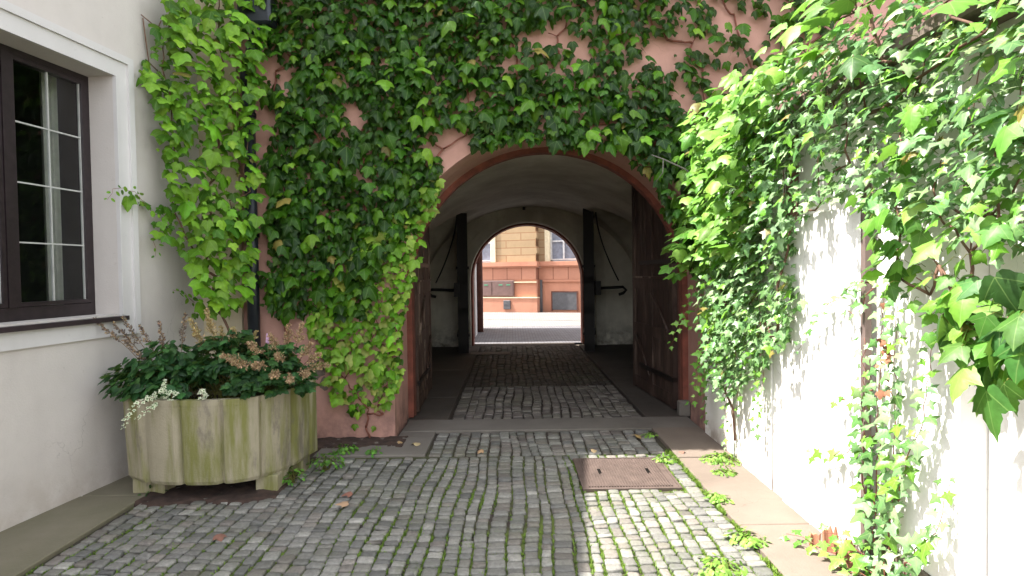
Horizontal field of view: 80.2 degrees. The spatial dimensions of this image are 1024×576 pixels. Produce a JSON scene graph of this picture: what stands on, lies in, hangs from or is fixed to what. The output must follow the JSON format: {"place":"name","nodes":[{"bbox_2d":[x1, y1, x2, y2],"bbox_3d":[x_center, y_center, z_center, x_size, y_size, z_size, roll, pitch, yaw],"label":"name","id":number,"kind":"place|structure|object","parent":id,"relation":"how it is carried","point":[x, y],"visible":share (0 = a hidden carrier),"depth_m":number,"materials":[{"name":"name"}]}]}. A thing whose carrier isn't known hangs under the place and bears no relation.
{"place":"outdoors","nodes":[
{"label":"outdoors","id":0,"kind":"place"},
{"bbox_2d":[0,475,147,575],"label":"pavement","id":1,"kind":"structure","parent":0,"point":[32,543],"depth_m":3.76,"materials":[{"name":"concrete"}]},
{"bbox_2d":[313,432,435,458],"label":"gate corner slab","id":2,"kind":"structure","parent":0,"point":[409,449],"depth_m":5.34,"materials":[{"name":"stone"}]},
{"bbox_2d":[330,444,359,454],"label":"weed","id":3,"kind":"object","parent":2,"relation":"on","point":[345,449],"visible":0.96,"depth_m":5.24,"materials":[{"name":"green plant"}]},
{"bbox_2d":[365,446,382,457],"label":"weed","id":4,"kind":"object","parent":2,"relation":"on","point":[367,452],"visible":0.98,"depth_m":5.20,"materials":[{"name":"green plant"}]},
{"bbox_2d":[23,343,783,575],"bbox_3d":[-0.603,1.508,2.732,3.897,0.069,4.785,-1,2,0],"label":"courtyard cobbles","id":5,"kind":"object","parent":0,"point":[310,533],"visible":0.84,"depth_m":3.68,"materials":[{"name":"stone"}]},
{"bbox_2d":[213,534,226,541],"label":"fallen leaf","id":6,"kind":"object","parent":5,"relation":"on","point":[219,537],"visible":1,"depth_m":3.57,"materials":[{"name":"brown plant"}]},
{"bbox_2d":[134,436,407,507],"bbox_3d":[-1.640,1.450,4.909,1.880,0.061,1.700,-1,2,0],"label":"soil patch","id":7,"kind":"object","parent":5,"relation":"on","point":[244,492],"visible":0.25,"depth_m":4.34,"materials":[{"name":"brown soil"}]},
{"bbox_2d":[137,484,167,496],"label":"weed","id":8,"kind":"object","parent":7,"relation":"on","point":[150,486],"visible":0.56,"depth_m":4.30,"materials":[{"name":"green plant"}]},
{"bbox_2d":[123,380,317,493],"bbox_3d":[-2.186,1.114,4.557,1.197,0.715,0.826,-1,2,0],"label":"wooden planter","id":9,"kind":"object","parent":7,"relation":"on","point":[264,443],"visible":0.81,"depth_m":4.21,"materials":[{"name":"wood"}]},
{"bbox_2d":[93,313,228,401],"bbox_3d":[-2.549,0.525,4.466,0.954,0.692,0.708,-1,2,0],"label":"astilbe plant","id":10,"kind":"object","parent":9,"relation":"on","point":[151,375],"visible":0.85,"depth_m":4.35,"materials":[{"name":"green plant"}]},
{"bbox_2d":[121,379,208,428],"bbox_3d":[-2.338,0.773,4.162,0.543,0.324,0.322,-1,2,0],"label":"variegated ivy","id":11,"kind":"object","parent":9,"relation":"in","point":[175,393],"visible":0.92,"depth_m":4.11,"materials":[{"name":"white plant"}]},
{"bbox_2d":[169,308,295,398],"bbox_3d":[-2.102,0.505,4.580,0.913,0.714,0.725,-1,2,0],"label":"astilbe plant","id":12,"kind":"object","parent":9,"relation":"on","point":[233,343],"visible":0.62,"depth_m":4.50,"materials":[{"name":"green plant"}]},
{"bbox_2d":[265,333,270,387],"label":"pink flower","id":13,"kind":"object","parent":9,"relation":"in","point":[266,340],"visible":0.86,"depth_m":4.46,"materials":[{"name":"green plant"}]},
{"bbox_2d":[219,321,330,399],"bbox_3d":[-1.735,0.550,4.415,0.792,0.622,0.863,-1,2,0],"label":"astilbe plant","id":14,"kind":"object","parent":9,"relation":"on","point":[282,361],"visible":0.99,"depth_m":4.32,"materials":[{"name":"green plant"}]},
{"bbox_2d":[282,466,306,485],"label":"weed","id":15,"kind":"object","parent":5,"relation":"on","point":[296,471],"visible":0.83,"depth_m":4.53,"materials":[{"name":"green plant"}]},
{"bbox_2d":[306,453,344,473],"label":"weed","id":16,"kind":"object","parent":5,"relation":"on","point":[325,463],"visible":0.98,"depth_m":4.81,"materials":[{"name":"green plant"}]},
{"bbox_2d":[335,501,348,506],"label":"fallen leaf","id":17,"kind":"object","parent":5,"relation":"on","point":[343,503],"visible":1,"depth_m":4.04,"materials":[{"name":"beige plant"}]},
{"bbox_2d":[342,491,352,496],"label":"fallen leaf","id":18,"kind":"object","parent":5,"relation":"on","point":[349,493],"visible":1,"depth_m":4.23,"materials":[{"name":"brown plant"}]},
{"bbox_2d":[465,345,611,387],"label":"passage cobbles","id":19,"kind":"object","parent":5,"relation":"on","point":[544,378],"visible":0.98,"depth_m":9.73,"materials":[{"name":"stone"}]},
{"bbox_2d":[470,352,509,354],"bbox_3d":[-0.408,1.240,11.521,0.750,0.018,0.270,-1,2,0],"label":"stone step","id":20,"kind":"object","parent":19,"relation":"on","point":[490,353],"visible":1,"depth_m":11.44,"materials":[{"name":"stone"}]},
{"bbox_2d":[452,385,640,419],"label":"cobbles inside gate","id":21,"kind":"structure","parent":5,"relation":"on","point":[601,392],"depth_m":7.16,"materials":[{"name":"stone"}]},
{"bbox_2d":[429,429,664,456],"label":"cobblestone paving","id":22,"kind":"structure","parent":5,"relation":"on","point":[630,444],"depth_m":5.46,"materials":[{"name":"stone"}]},
{"bbox_2d":[640,432,658,437],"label":"weed","id":23,"kind":"object","parent":22,"relation":"on","point":[648,434],"visible":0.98,"depth_m":5.64,"materials":[{"name":"green plant"}]},
{"bbox_2d":[573,457,682,491],"bbox_3d":[0.855,1.424,4.659,0.706,0.045,0.716,-1,2,0],"label":"drain cover","id":24,"kind":"object","parent":5,"relation":"on","point":[618,474],"visible":0.97,"depth_m":4.59,"materials":[{"name":"brown metal"}]},
{"bbox_2d":[651,452,678,465],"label":"weed","id":25,"kind":"object","parent":5,"relation":"on","point":[664,460],"visible":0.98,"depth_m":4.90,"materials":[{"name":"green plant"}]},
{"bbox_2d":[696,552,748,575],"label":"weed","id":26,"kind":"object","parent":5,"relation":"on","point":[722,569],"visible":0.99,"depth_m":3.10,"materials":[{"name":"green plant"}]},
{"bbox_2d":[723,526,771,548],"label":"weed","id":27,"kind":"object","parent":5,"relation":"on","point":[744,539],"visible":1,"depth_m":3.43,"materials":[{"name":"green plant"}]},
{"bbox_2d":[408,346,479,420],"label":"passage pavement","id":28,"kind":"structure","parent":0,"point":[451,367],"depth_m":8.69,"materials":[{"name":"grey stone"}]},
{"bbox_2d":[475,326,580,343],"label":"alley","id":29,"kind":"structure","parent":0,"point":[532,334],"depth_m":15.04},
{"bbox_2d":[474,252,482,336],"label":"annex building","id":30,"kind":"structure","parent":29,"relation":"on","point":[478,297],"depth_m":15.82,"materials":[{"name":"paint"}]},
{"bbox_2d":[474,266,476,336],"bbox_3d":[-0.905,-0.029,14.979,0.030,2.400,0.750,-1,1,0],"label":"door panel","id":31,"kind":"structure","parent":30,"relation":"in","point":[475,273],"depth_m":14.78,"materials":[{"name":"paint"}]},
{"bbox_2d":[483,312,580,320],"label":"pavement","id":32,"kind":"structure","parent":0,"point":[533,316],"depth_m":20.68,"materials":[{"name":"grey concrete"}]},
{"bbox_2d":[483,319,580,326],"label":"street","id":33,"kind":"structure","parent":0,"point":[496,323],"depth_m":18.48,"materials":[{"name":"grey asphalt"}]},
{"bbox_2d":[507,326,638,413],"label":"ground","id":34,"kind":"structure","parent":0,"point":[579,343],"depth_m":13.35,"materials":[{"name":"grey stone"}]},
{"bbox_2d":[0,0,203,531],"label":"white house","id":35,"kind":"structure","parent":34,"relation":"on","point":[79,124],"depth_m":4.58,"materials":[{"name":"paint"}]},
{"bbox_2d":[0,43,95,322],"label":"window","id":36,"kind":"structure","parent":35,"relation":"in","point":[12,309],"depth_m":4.20,"materials":[{"name":"paint"}]},
{"bbox_2d":[104,185,197,306],"bbox_3d":[-2.886,-0.308,4.881,0.116,0.966,0.935,-1,2,9],"label":"creeper shoot","id":37,"kind":"object","parent":35,"relation":"attached to","point":[152,214],"visible":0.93,"depth_m":4.85,"materials":[{"name":"green plant"}]},
{"bbox_2d":[141,14,179,75],"bbox_3d":[-2.930,-2.003,5.107,0.029,0.486,0.445,-1,2,10],"label":"dry twig","id":38,"kind":"object","parent":35,"relation":"attached to","point":[146,41],"visible":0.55,"depth_m":4.93,"materials":[{"name":"wood"}]},
{"bbox_2d":[122,0,273,335],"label":"corner creeper","id":39,"kind":"object","parent":35,"relation":"attached to","point":[233,226],"visible":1,"depth_m":5.10,"materials":[{"name":"green plant"}]},
{"bbox_2d":[482,226,580,312],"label":"town house","id":40,"kind":"structure","parent":34,"relation":"on","point":[528,269],"depth_m":22.04,"materials":[{"name":"orange paint"}]},
{"bbox_2d":[482,237,495,261],"bbox_3d":[-1.318,-1.937,22.707,1.550,1.979,0.200,0,2,20],"label":"window","id":41,"kind":"structure","parent":40,"relation":"in","point":[489,252],"depth_m":22.55,"materials":[{"name":"paint"}]},
{"bbox_2d":[544,229,576,260],"bbox_3d":[1.844,-1.959,21.834,1.350,1.979,0.200,0,2,20],"label":"window","id":42,"kind":"structure","parent":40,"relation":"in","point":[556,249],"depth_m":21.96,"materials":[{"name":"glass"}]},
{"bbox_2d":[402,416,698,433],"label":"threshold slab","id":43,"kind":"structure","parent":34,"relation":"on","point":[544,425],"depth_m":6.10,"materials":[{"name":"stone"}]},
{"bbox_2d":[195,0,953,437],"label":"gatehouse","id":44,"kind":"object","parent":34,"relation":"on","point":[599,214],"visible":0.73,"depth_m":6.57,"materials":[{"name":"pink paint"}]},
{"bbox_2d":[304,178,445,437],"bbox_3d":[-1.252,0.203,5.635,1.338,2.404,0.278,-1,2,0],"label":"young creeper","id":45,"kind":"object","parent":44,"relation":"attached to","point":[377,376],"visible":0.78,"depth_m":5.61,"materials":[{"name":"green plant"}]},
{"bbox_2d":[255,0,844,343],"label":"boston ivy","id":46,"kind":"object","parent":44,"relation":"attached to","point":[283,226],"visible":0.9,"depth_m":5.52,"materials":[{"name":"green plant"}]},
{"bbox_2d":[704,0,1023,575],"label":"garden wall","id":47,"kind":"structure","parent":34,"relation":"on","point":[983,535],"depth_m":3.08,"materials":[{"name":"paint"}]},
{"bbox_2d":[667,264,714,406],"bbox_3d":[1.604,0.409,5.363,0.496,1.286,0.167,1,2,44],"label":"ivy trail","id":48,"kind":"object","parent":47,"relation":"attached to","point":[698,354],"visible":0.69,"depth_m":5.36,"materials":[{"name":"green plant"}]},
{"bbox_2d":[696,233,765,449],"bbox_3d":[1.719,0.405,4.854,0.126,1.815,1.450,-1,2,0],"label":"ivy curtain","id":49,"kind":"object","parent":47,"relation":"hanging from","point":[757,373],"visible":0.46,"depth_m":4.59,"materials":[{"name":"green plant"}]},
{"bbox_2d":[658,42,816,314],"bbox_3d":[1.550,-0.640,4.545,0.513,1.719,2.257,-1,2,0],"label":"bright creeper","id":50,"kind":"object","parent":47,"relation":"attached to","point":[706,232],"visible":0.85,"depth_m":4.33,"materials":[{"name":"green plant"}]},
{"bbox_2d":[652,155,704,185],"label":"bare twig","id":51,"kind":"object","parent":50,"relation":"attached to","point":[671,163],"visible":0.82,"depth_m":5.30,"materials":[{"name":"wood"}]},
{"bbox_2d":[794,279,874,354],"bbox_3d":[1.736,0.162,3.294,0.083,0.503,0.794,-1,2,0],"label":"ivy trail","id":52,"kind":"object","parent":47,"relation":"attached to","point":[841,298],"visible":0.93,"depth_m":3.13,"materials":[{"name":"green plant"}]},
{"bbox_2d":[805,386,877,464],"bbox_3d":[1.739,0.753,3.234,0.066,0.531,0.649,-1,2,-3],"label":"ivy trail","id":53,"kind":"object","parent":47,"relation":"attached to","point":[833,453],"visible":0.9,"depth_m":3.21,"materials":[{"name":"green plant"}]},
{"bbox_2d":[693,0,1023,440],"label":"wall ivy","id":54,"kind":"object","parent":47,"relation":"attached to","point":[964,200],"depth_m":2.85,"materials":[{"name":"green plant"}]},
{"bbox_2d":[769,0,1023,115],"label":"overhanging creeper","id":55,"kind":"object","parent":47,"relation":"attached to","point":[850,68],"visible":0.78,"depth_m":2.68,"materials":[{"name":"green plant"}]},
{"bbox_2d":[846,278,956,575],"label":"ivy trail","id":56,"kind":"object","parent":47,"relation":"attached to","point":[895,492],"visible":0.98,"depth_m":2.83,"materials":[{"name":"green plant"}]},
{"bbox_2d":[875,303,893,399],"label":"withered leaves","id":57,"kind":"object","parent":56,"relation":"attached to","point":[880,394],"visible":0.97,"depth_m":2.83,"materials":[{"name":"orange plant"}]},
{"bbox_2d":[844,87,1023,442],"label":"leaf creeper","id":58,"kind":"object","parent":47,"relation":"attached to","point":[993,347],"visible":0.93,"depth_m":2.10,"materials":[{"name":"green plant"}]},
{"bbox_2d":[579,344,689,418],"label":"passage pavement","id":59,"kind":"structure","parent":0,"point":[613,363],"depth_m":8.86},
{"bbox_2d":[652,427,870,575],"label":"pavement","id":60,"kind":"structure","parent":0,"point":[759,507],"depth_m":3.93,"materials":[{"name":"beige stone"}]},
{"bbox_2d":[703,490,733,507],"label":"weed","id":61,"kind":"object","parent":60,"relation":"on","point":[718,498],"visible":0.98,"depth_m":4.03,"materials":[{"name":"green plant"}]},
{"bbox_2d":[698,451,741,466],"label":"weed","id":62,"kind":"object","parent":60,"relation":"on","point":[724,457],"visible":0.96,"depth_m":4.87,"materials":[{"name":"green plant"}]},
{"bbox_2d":[710,466,736,476],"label":"weed","id":63,"kind":"object","parent":60,"relation":"on","point":[726,472],"visible":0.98,"depth_m":4.56,"materials":[{"name":"green plant"}]},
{"bbox_2d":[808,532,820,547],"bbox_3d":[1.673,1.396,3.362,0.064,0.086,0.032,0,2,30],"label":"terracotta shard","id":64,"kind":"object","parent":60,"relation":"on","point":[816,537],"visible":0.75,"depth_m":3.36,"materials":[{"name":"orange ceramic"}]},
{"bbox_2d":[822,525,838,554],"bbox_3d":[1.721,1.361,3.286,0.035,0.159,0.086,-2,2,-44],"label":"terracotta shard","id":65,"kind":"object","parent":60,"relation":"on","point":[826,535],"visible":0.58,"depth_m":3.29,"materials":[{"name":"orange ceramic"}]},
{"bbox_2d":[780,522,887,575],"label":"ground ivy","id":66,"kind":"object","parent":60,"relation":"on","point":[843,547],"visible":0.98,"depth_m":3.12,"materials":[{"name":"green plant"}]},
{"bbox_2d":[838,550,852,568],"bbox_3d":[1.715,1.395,3.127,0.031,0.100,0.081,-2,2,-36],"label":"terracotta shard","id":67,"kind":"object","parent":60,"relation":"on","point":[849,565],"visible":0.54,"depth_m":3.11,"materials":[{"name":"brown ceramic"}]},
{"bbox_2d":[840,537,855,555],"bbox_3d":[1.756,1.378,3.181,0.031,0.130,0.098,-1,2,-16],"label":"terracotta shard","id":68,"kind":"object","parent":60,"relation":"on","point":[851,542],"visible":0.19,"depth_m":3.16,"materials":[{"name":"orange ceramic"}]}
]}

